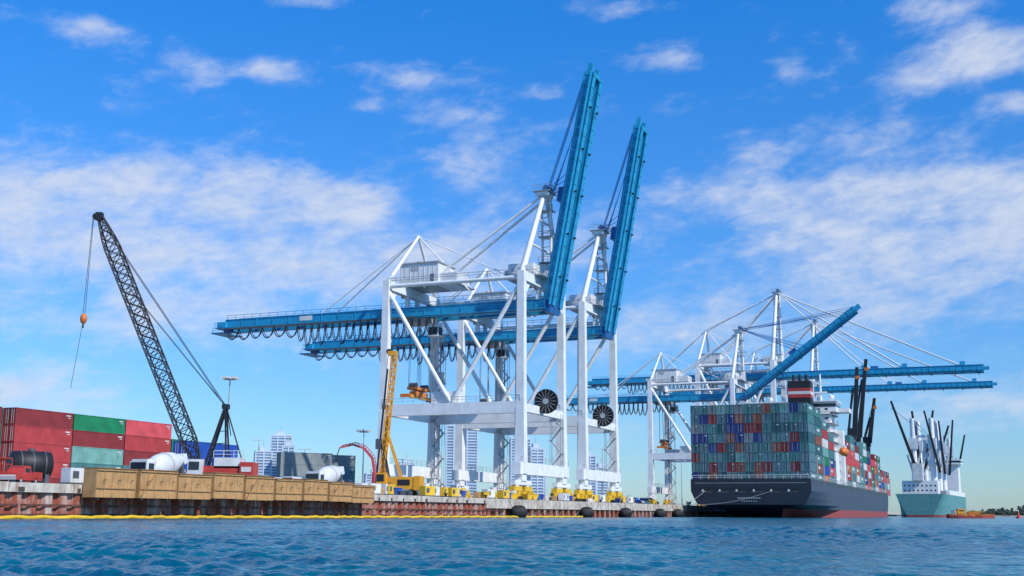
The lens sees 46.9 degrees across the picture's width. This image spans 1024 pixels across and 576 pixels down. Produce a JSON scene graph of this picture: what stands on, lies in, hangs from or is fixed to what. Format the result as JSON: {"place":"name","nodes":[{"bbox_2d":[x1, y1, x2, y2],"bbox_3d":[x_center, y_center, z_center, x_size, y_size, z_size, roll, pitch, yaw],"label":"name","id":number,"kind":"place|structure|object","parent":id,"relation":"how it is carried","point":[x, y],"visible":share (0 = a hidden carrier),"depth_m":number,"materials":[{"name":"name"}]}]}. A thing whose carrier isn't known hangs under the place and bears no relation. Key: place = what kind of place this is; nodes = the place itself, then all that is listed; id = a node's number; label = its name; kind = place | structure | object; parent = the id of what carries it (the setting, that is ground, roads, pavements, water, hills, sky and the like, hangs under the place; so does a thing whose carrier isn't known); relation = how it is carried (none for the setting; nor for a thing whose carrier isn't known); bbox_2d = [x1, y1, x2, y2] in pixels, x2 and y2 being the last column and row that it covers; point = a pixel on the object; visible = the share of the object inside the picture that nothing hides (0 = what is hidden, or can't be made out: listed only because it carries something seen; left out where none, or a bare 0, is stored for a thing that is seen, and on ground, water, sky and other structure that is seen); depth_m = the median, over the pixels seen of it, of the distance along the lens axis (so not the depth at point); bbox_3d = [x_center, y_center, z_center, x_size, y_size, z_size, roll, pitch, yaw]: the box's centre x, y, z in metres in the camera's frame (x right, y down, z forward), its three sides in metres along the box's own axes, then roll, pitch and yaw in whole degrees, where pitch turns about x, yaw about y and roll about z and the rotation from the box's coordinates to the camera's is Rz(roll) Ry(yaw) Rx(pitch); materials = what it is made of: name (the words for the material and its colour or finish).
{"place":"outdoors","nodes":[
{"label":"outdoors","id":0,"kind":"place"},
{"bbox_2d":[0,516,1023,575],"bbox_3d":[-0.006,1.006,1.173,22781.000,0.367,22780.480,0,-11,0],"label":"water","id":1,"kind":"structure","parent":0,"point":[720,546],"depth_m":26.14,"materials":[{"name":"blue liquid"}]},
{"bbox_2d":[0,491,485,515],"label":"sheet piles","id":2,"kind":"object","parent":1,"relation":"in","point":[18,498],"visible":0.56,"depth_m":130.20,"materials":[{"name":"metal"}]},
{"bbox_2d":[82,467,137,499],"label":"plywood formwork","id":3,"kind":"object","parent":2,"relation":"attached to","point":[102,482],"visible":1,"depth_m":113.00,"materials":[{"name":"brown wood"}]},
{"bbox_2d":[133,469,178,500],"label":"plywood formwork","id":4,"kind":"object","parent":2,"relation":"attached to","point":[156,484],"visible":0.98,"depth_m":119.01,"materials":[{"name":"brown wood"}]},
{"bbox_2d":[0,481,486,502],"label":"quay wall","id":5,"kind":"structure","parent":2,"relation":"on","point":[6,486],"depth_m":110.89,"materials":[{"name":"concrete"}]},
{"bbox_2d":[172,473,212,501],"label":"plywood formwork","id":6,"kind":"object","parent":5,"relation":"attached to","point":[197,487],"visible":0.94,"depth_m":124.72,"materials":[{"name":"brown wood"}]},
{"bbox_2d":[202,472,244,500],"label":"plywood formwork","id":7,"kind":"object","parent":5,"relation":"attached to","point":[229,486],"visible":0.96,"depth_m":130.03,"materials":[{"name":"brown wood"}]},
{"bbox_2d":[18,487,484,502],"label":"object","id":8,"kind":"structure","parent":5,"relation":"attached to","point":[79,490],"depth_m":111.67,"materials":[{"name":"concrete"}]},
{"bbox_2d":[236,475,274,501],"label":"plywood formwork","id":9,"kind":"object","parent":5,"relation":"attached to","point":[259,488],"visible":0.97,"depth_m":135.67,"materials":[{"name":"brown wood"}]},
{"bbox_2d":[273,478,302,501],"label":"plywood formwork","id":10,"kind":"object","parent":5,"relation":"attached to","point":[288,490],"visible":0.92,"depth_m":141.15,"materials":[{"name":"brown wood"}]},
{"bbox_2d":[301,479,328,502],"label":"plywood formwork","id":11,"kind":"object","parent":5,"relation":"attached to","point":[316,490],"visible":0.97,"depth_m":146.61,"materials":[{"name":"brown wood"}]},
{"bbox_2d":[323,481,352,502],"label":"plywood formwork","id":12,"kind":"object","parent":5,"relation":"attached to","point":[340,492],"visible":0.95,"depth_m":152.06,"materials":[{"name":"brown wood"}]},
{"bbox_2d":[0,504,503,510],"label":"waler","id":13,"kind":"object","parent":2,"relation":"attached to","point":[60,505],"visible":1,"depth_m":130.24,"materials":[{"name":"metal"}]},
{"bbox_2d":[347,485,374,504],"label":"plywood formwork","id":14,"kind":"object","parent":2,"relation":"attached to","point":[363,494],"visible":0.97,"depth_m":157.71,"materials":[{"name":"brown wood"}]},
{"bbox_2d":[0,515,582,518],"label":"floating oil boom","id":15,"kind":"object","parent":1,"relation":"on","point":[147,517],"visible":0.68,"depth_m":132.20,"materials":[{"name":"yellow plastic"}]},
{"bbox_2d":[486,508,733,516],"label":"pile bents","id":16,"kind":"object","parent":1,"relation":"in","point":[566,512],"visible":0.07,"depth_m":256.72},
{"bbox_2d":[509,501,526,517],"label":"marine fender","id":17,"kind":"object","parent":16,"relation":"on","point":[519,511],"visible":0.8,"depth_m":208.88,"materials":[{"name":"black rubber"}]},
{"bbox_2d":[579,503,593,516],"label":"marine fender","id":18,"kind":"object","parent":16,"relation":"on","point":[586,511],"visible":0.81,"depth_m":243.37,"materials":[{"name":"black rubber"}]},
{"bbox_2d":[619,504,631,516],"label":"marine fender","id":19,"kind":"object","parent":16,"relation":"on","point":[625,512],"visible":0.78,"depth_m":268.85,"materials":[{"name":"black rubber"}]},
{"bbox_2d":[654,507,665,516],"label":"marine fender","id":20,"kind":"object","parent":16,"relation":"on","point":[659,512],"visible":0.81,"depth_m":296.09,"materials":[{"name":"black rubber"}]},
{"bbox_2d":[672,506,682,516],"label":"marine fender","id":21,"kind":"object","parent":16,"relation":"on","point":[677,512],"visible":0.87,"depth_m":312.49,"materials":[{"name":"black rubber"}]},
{"bbox_2d":[485,498,898,514],"bbox_3d":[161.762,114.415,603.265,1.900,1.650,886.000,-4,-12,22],"label":"deck edge","id":22,"kind":"object","parent":16,"relation":"on","point":[527,504],"visible":0.57,"depth_m":249.68,"materials":[{"name":"concrete"}]},
{"bbox_2d":[397,491,701,505],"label":"bollards","id":23,"kind":"object","parent":22,"relation":"on","point":[445,494],"visible":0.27,"depth_m":216.90,"materials":[{"name":"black metal"}]},
{"bbox_2d":[625,497,632,502],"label":"generator unit","id":24,"kind":"object","parent":22,"relation":"on","point":[629,499],"visible":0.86,"depth_m":283.10,"materials":[{"name":"grey metal"}]},
{"bbox_2d":[668,359,890,517],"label":"container ship","id":25,"kind":"object","parent":1,"relation":"on","point":[797,455],"visible":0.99,"depth_m":321.92,"materials":[{"name":"black paint"}]},
{"bbox_2d":[890,401,965,516],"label":"geared cargo ship","id":26,"kind":"object","parent":1,"relation":"on","point":[940,494],"visible":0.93,"depth_m":653.32,"materials":[{"name":"teal paint"}]},
{"bbox_2d":[946,509,994,518],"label":"orange work boat","id":27,"kind":"object","parent":1,"relation":"on","point":[960,513],"visible":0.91,"depth_m":373.18,"materials":[{"name":"paint"}]},
{"bbox_2d":[0,0,1023,514],"label":"sky","id":28,"kind":"structure","parent":0,"point":[249,157],"materials":[{"name":"blue"}]},
{"bbox_2d":[897,515,1023,516],"bbox_3d":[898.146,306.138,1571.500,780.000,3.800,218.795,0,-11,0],"label":"land","id":29,"kind":"structure","parent":0,"point":[998,515],"depth_m":1496.72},
{"bbox_2d":[966,505,1023,515],"bbox_3d":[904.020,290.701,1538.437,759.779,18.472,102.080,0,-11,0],"label":"distant tree line","id":30,"kind":"object","parent":29,"relation":"on","point":[1002,511],"visible":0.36,"depth_m":1514.37,"materials":[{"name":"green plant"}]},
{"bbox_3d":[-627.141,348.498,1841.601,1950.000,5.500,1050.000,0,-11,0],"label":"land","id":31,"kind":"structure","parent":0,"visible":0},
{"bbox_2d":[256,452,270,475],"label":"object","id":32,"kind":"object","parent":31,"relation":"on","point":[264,461],"visible":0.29,"depth_m":1478.32,"materials":[{"name":"blue glass"}]},
{"bbox_2d":[254,452,272,476],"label":"piers","id":33,"kind":"structure","parent":32,"relation":"on","point":[263,462],"depth_m":1477.93,"materials":[{"name":"white concrete"}]},
{"bbox_2d":[256,453,270,474],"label":"floor slabs","id":34,"kind":"structure","parent":33,"relation":"on","point":[264,465],"depth_m":1476.81,"materials":[{"name":"white concrete"}]},
{"bbox_2d":[271,436,290,476],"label":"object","id":35,"kind":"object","parent":31,"relation":"on","point":[276,450],"visible":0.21,"depth_m":1497.88,"materials":[{"name":"blue glass"}]},
{"bbox_2d":[276,431,285,434],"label":"penthouse","id":36,"kind":"object","parent":35,"relation":"on","point":[280,432],"visible":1,"depth_m":1506.63,"materials":[{"name":"white concrete"}]},
{"bbox_2d":[270,436,291,462],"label":"piers","id":37,"kind":"structure","parent":35,"relation":"on","point":[277,443],"depth_m":1498.09,"materials":[{"name":"white concrete"}]},
{"bbox_2d":[271,437,290,474],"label":"floor slabs","id":38,"kind":"structure","parent":37,"relation":"on","point":[276,448],"depth_m":1497.88,"materials":[{"name":"white concrete"}]},
{"bbox_2d":[447,427,452,485],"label":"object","id":39,"kind":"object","parent":31,"relation":"on","point":[449,456],"visible":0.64,"depth_m":1482.34,"materials":[{"name":"blue glass"}]},
{"bbox_2d":[445,426,454,486],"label":"piers","id":40,"kind":"structure","parent":31,"relation":"on","point":[446,455],"depth_m":1482.52,"materials":[{"name":"white concrete"}]},
{"bbox_2d":[447,426,452,486],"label":"floor slabs","id":41,"kind":"structure","parent":40,"relation":"on","point":[449,455],"depth_m":1481.95,"materials":[{"name":"white concrete"}]},
{"bbox_2d":[465,429,477,491],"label":"piers","id":42,"kind":"structure","parent":31,"relation":"on","point":[466,446],"depth_m":1481.76,"materials":[{"name":"white concrete"}]},
{"bbox_2d":[467,431,476,495],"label":"floor slabs","id":43,"kind":"structure","parent":42,"relation":"on","point":[472,458],"depth_m":1480.84,"materials":[{"name":"white concrete"}]},
{"bbox_2d":[467,430,476,497],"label":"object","id":44,"kind":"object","parent":31,"relation":"on","point":[472,456],"visible":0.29,"depth_m":1482.32,"materials":[{"name":"blue glass"}]},
{"bbox_2d":[509,439,522,485],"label":"piers","id":45,"kind":"structure","parent":31,"relation":"on","point":[510,459],"depth_m":1480.88,"materials":[{"name":"white concrete"}]},
{"bbox_2d":[512,439,521,485],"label":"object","id":46,"kind":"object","parent":31,"relation":"on","point":[513,456],"visible":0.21,"depth_m":1481.05,"materials":[{"name":"blue glass"}]},
{"bbox_2d":[527,449,543,494],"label":"piers","id":47,"kind":"structure","parent":31,"relation":"on","point":[530,456],"depth_m":1477.40,"materials":[{"name":"white concrete"}]},
{"bbox_2d":[531,450,542,492],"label":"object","id":48,"kind":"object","parent":31,"relation":"on","point":[538,476],"visible":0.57,"depth_m":1476.79,"materials":[{"name":"blue glass"}]},
{"bbox_2d":[532,449,542,493],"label":"floor slabs","id":49,"kind":"structure","parent":48,"relation":"attached to","point":[536,478],"depth_m":1476.34,"materials":[{"name":"white concrete"}]},
{"bbox_2d":[583,456,595,494],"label":"piers","id":50,"kind":"structure","parent":31,"relation":"on","point":[590,469],"depth_m":1498.33,"materials":[{"name":"white concrete"}]},
{"bbox_2d":[588,459,594,493],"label":"floor slabs","id":51,"kind":"structure","parent":50,"relation":"on","point":[592,468],"depth_m":1497.67,"materials":[{"name":"white concrete"}]},
{"bbox_2d":[588,457,594,494],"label":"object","id":52,"kind":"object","parent":31,"relation":"on","point":[592,469],"visible":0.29,"depth_m":1496.05,"materials":[{"name":"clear glass"}]},
{"bbox_2d":[597,469,606,493],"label":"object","id":53,"kind":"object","parent":31,"relation":"on","point":[601,485],"visible":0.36,"depth_m":1572.21,"materials":[{"name":"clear glass"}]},
{"bbox_2d":[597,470,607,494],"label":"floor slabs","id":54,"kind":"structure","parent":53,"relation":"on","point":[601,486],"depth_m":1571.49,"materials":[{"name":"white concrete"}]},
{"bbox_3d":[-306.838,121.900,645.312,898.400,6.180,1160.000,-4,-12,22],"label":"yard surface","id":55,"kind":"object","parent":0,"visible":0},
{"bbox_2d":[0,408,3,456],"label":"shipping container stack","id":56,"kind":"object","parent":55,"relation":"on","point":[1,428],"visible":0.06,"depth_m":181.16,"materials":[{"name":"red metal"}]},
{"bbox_2d":[0,466,42,482],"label":"red pickup truck","id":57,"kind":"object","parent":55,"relation":"on","point":[20,473],"visible":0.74,"depth_m":115.97,"materials":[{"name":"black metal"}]},
{"bbox_2d":[7,448,53,482],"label":"black storage tank","id":58,"kind":"object","parent":55,"relation":"on","point":[40,461],"visible":0.66,"depth_m":121.68,"materials":[{"name":"metal"}]},
{"bbox_2d":[0,407,72,483],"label":"shipping container stack","id":59,"kind":"object","parent":55,"relation":"on","point":[24,429],"visible":0.61,"depth_m":184.80,"materials":[{"name":"red metal"}]},
{"bbox_2d":[59,465,83,483],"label":"generator unit","id":60,"kind":"object","parent":55,"relation":"on","point":[72,475],"visible":0.86,"depth_m":113.74,"materials":[{"name":"grey metal"}]},
{"bbox_2d":[70,414,124,467],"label":"shipping container stack","id":61,"kind":"object","parent":55,"relation":"on","point":[97,441],"visible":0.62,"depth_m":196.45,"materials":[{"name":"multicoloured metal"}]},
{"bbox_2d":[122,419,171,468],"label":"shipping container stack","id":62,"kind":"object","parent":55,"relation":"on","point":[145,440],"visible":0.45,"depth_m":207.33,"materials":[{"name":"red metal"}]},
{"bbox_2d":[130,452,187,473],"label":"concrete mixer truck","id":63,"kind":"object","parent":55,"relation":"on","point":[171,461],"visible":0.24,"depth_m":130.65,"materials":[{"name":"white metal"}]},
{"bbox_2d":[70,212,258,475],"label":"lattice boom crawler crane","id":64,"kind":"object","parent":55,"relation":"on","point":[197,465],"visible":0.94,"depth_m":150.23,"materials":[{"name":"grey metal"}]},
{"bbox_2d":[187,462,198,469],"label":"cab window","id":65,"kind":"structure","parent":64,"relation":"in","point":[192,465],"depth_m":146.25,"materials":[{"name":"black glass"}]},
{"bbox_2d":[170,439,209,451],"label":"shipping container stack","id":66,"kind":"object","parent":55,"relation":"on","point":[171,448],"visible":0.02,"depth_m":214.33,"materials":[{"name":"metal"}]},
{"bbox_2d":[173,441,210,473],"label":"shipping container stack","id":67,"kind":"object","parent":55,"relation":"on","point":[179,449],"visible":0.16,"depth_m":175.93,"materials":[{"name":"blue metal"}]},
{"bbox_2d":[210,444,237,465],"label":"shipping container stack","id":68,"kind":"object","parent":55,"relation":"on","point":[222,447],"visible":0.15,"depth_m":182.71,"materials":[{"name":"blue metal"}]},
{"bbox_2d":[221,376,238,437],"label":"mast light","id":69,"kind":"object","parent":55,"relation":"on","point":[229,378],"visible":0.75,"depth_m":204.82,"materials":[{"name":"grey metal"}]},
{"bbox_2d":[276,452,332,478],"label":"building","id":70,"kind":"structure","parent":55,"relation":"on","point":[294,464],"depth_m":259.62,"materials":[{"name":"grey metal"}]},
{"bbox_2d":[305,466,344,481],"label":"concrete mixer truck","id":71,"kind":"object","parent":55,"relation":"on","point":[332,473],"visible":0.3,"depth_m":165.63,"materials":[{"name":"white metal"}]},
{"bbox_2d":[332,455,355,482],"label":"shipping container stack","id":72,"kind":"object","parent":55,"relation":"on","point":[347,462],"visible":0.2,"depth_m":271.49,"materials":[{"name":"metal"}]},
{"bbox_2d":[336,442,376,484],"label":"concrete pump truck","id":73,"kind":"object","parent":55,"relation":"on","point":[372,460],"visible":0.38,"depth_m":194.11,"materials":[{"name":"red metal"}]},
{"bbox_2d":[357,429,370,482],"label":"mast light","id":74,"kind":"object","parent":55,"relation":"on","point":[364,431],"visible":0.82,"depth_m":247.64,"materials":[{"name":"grey metal"}]},
{"bbox_2d":[368,481,380,494],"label":"generator unit","id":75,"kind":"object","parent":55,"relation":"on","point":[377,488],"visible":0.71,"depth_m":168.29,"materials":[{"name":"grey metal"}]},
{"bbox_2d":[381,482,389,494],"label":"generator unit","id":76,"kind":"object","parent":55,"relation":"on","point":[385,486],"visible":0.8,"depth_m":171.49,"materials":[{"name":"grey metal"}]},
{"bbox_2d":[387,482,394,494],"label":"generator unit","id":77,"kind":"object","parent":55,"relation":"on","point":[391,487],"visible":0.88,"depth_m":172.61,"materials":[{"name":"yellow paint"}]},
{"bbox_2d":[394,488,402,494],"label":"steel skip","id":78,"kind":"object","parent":55,"relation":"on","point":[396,490],"visible":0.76,"depth_m":174.19,"materials":[{"name":"blue metal"}]},
{"bbox_2d":[375,349,423,495],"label":"piling rig","id":79,"kind":"object","parent":55,"relation":"on","point":[407,484],"visible":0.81,"depth_m":188.47,"materials":[{"name":"yellow metal"}]},
{"bbox_2d":[376,474,383,480],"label":"cab window","id":80,"kind":"structure","parent":79,"relation":"in","point":[380,477],"depth_m":186.10,"materials":[{"name":"black glass"}]},
{"bbox_2d":[418,484,435,496],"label":"generator unit","id":81,"kind":"object","parent":55,"relation":"on","point":[427,490],"visible":0.94,"depth_m":183.19,"materials":[{"name":"yellow paint"}]},
{"bbox_2d":[435,485,439,496],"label":"generator unit","id":82,"kind":"object","parent":55,"relation":"on","point":[437,491],"visible":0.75,"depth_m":186.83,"materials":[{"name":"grey metal"}]},
{"bbox_2d":[440,485,448,496],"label":"generator unit","id":83,"kind":"object","parent":55,"relation":"on","point":[444,489],"visible":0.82,"depth_m":189.16,"materials":[{"name":"yellow paint"}]},
{"bbox_2d":[448,486,459,496],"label":"generator unit","id":84,"kind":"object","parent":55,"relation":"on","point":[452,492],"visible":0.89,"depth_m":192.35,"materials":[{"name":"yellow paint"}]},
{"bbox_2d":[473,492,480,497],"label":"material crate","id":85,"kind":"object","parent":55,"relation":"on","point":[476,494],"visible":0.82,"depth_m":201.67,"materials":[{"name":"brown wood"}]},
{"bbox_2d":[482,488,494,498],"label":"generator unit","id":86,"kind":"object","parent":55,"relation":"on","point":[492,493],"visible":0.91,"depth_m":205.88,"materials":[{"name":"grey metal"}]},
{"bbox_2d":[497,488,509,498],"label":"generator unit","id":87,"kind":"object","parent":55,"relation":"on","point":[503,494],"visible":0.94,"depth_m":211.76,"materials":[{"name":"yellow paint"}]},
{"bbox_2d":[521,494,533,499],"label":"steel skip","id":88,"kind":"object","parent":55,"relation":"on","point":[527,496],"visible":0.98,"depth_m":222.46,"materials":[{"name":"yellow paint"}]},
{"bbox_2d":[558,492,565,500],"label":"generator unit","id":89,"kind":"object","parent":55,"relation":"on","point":[562,496],"visible":0.94,"depth_m":240.84,"materials":[{"name":"grey metal"}]},
{"bbox_2d":[587,493,597,501],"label":"generator unit","id":90,"kind":"object","parent":55,"relation":"on","point":[594,496],"visible":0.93,"depth_m":258.06,"materials":[{"name":"yellow paint"}]},
{"bbox_2d":[598,494,605,501],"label":"generator unit","id":91,"kind":"object","parent":55,"relation":"on","point":[603,498],"visible":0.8,"depth_m":263.79,"materials":[{"name":"grey metal"}]},
{"bbox_2d":[595,448,608,493],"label":"mast light","id":92,"kind":"object","parent":55,"relation":"on","point":[602,466],"visible":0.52,"depth_m":277.20,"materials":[{"name":"grey metal"}]},
{"bbox_2d":[633,497,643,503],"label":"blue pickup truck","id":93,"kind":"object","parent":55,"relation":"on","point":[636,500],"visible":0.29,"depth_m":313.29,"materials":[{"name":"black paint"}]},
{"bbox_2d":[639,498,657,503],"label":"pickup truck","id":94,"kind":"object","parent":55,"relation":"on","point":[646,500],"visible":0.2,"depth_m":338.06,"materials":[{"name":"blue paint"}]},
{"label":"crane rail","id":95,"kind":"object","parent":55,"relation":"on","visible":0},
{"bbox_2d":[211,63,602,500],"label":"container gantry crane","id":96,"kind":"object","parent":95,"relation":"on","point":[419,281],"visible":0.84,"depth_m":246.17,"materials":[{"name":"white paint"}]},
{"bbox_2d":[428,327,442,334],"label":"cab window","id":97,"kind":"structure","parent":96,"relation":"in","point":[430,328],"depth_m":248.75,"materials":[{"name":"black glass"}]},
{"bbox_2d":[299,117,648,502],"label":"container gantry crane","id":98,"kind":"object","parent":95,"relation":"on","point":[603,309],"visible":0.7,"depth_m":279.01,"materials":[{"name":"white paint"}]},
{"bbox_2d":[497,349,508,356],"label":"cab window","id":99,"kind":"structure","parent":98,"relation":"in","point":[503,351],"depth_m":282.59,"materials":[{"name":"black glass"}]},
{"bbox_2d":[533,304,860,504],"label":"container gantry crane","id":100,"kind":"object","parent":95,"relation":"on","point":[662,378],"visible":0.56,"depth_m":427.32,"materials":[{"name":"white paint"}]},
{"bbox_2d":[587,288,988,505],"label":"container gantry crane","id":101,"kind":"object","parent":95,"relation":"on","point":[773,360],"visible":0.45,"depth_m":505.35,"materials":[{"name":"white paint"}]},
{"bbox_2d":[668,319,996,403],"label":"container gantry crane","id":102,"kind":"object","parent":95,"relation":"on","point":[974,383],"visible":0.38,"depth_m":602.24,"materials":[{"name":"white paint"}]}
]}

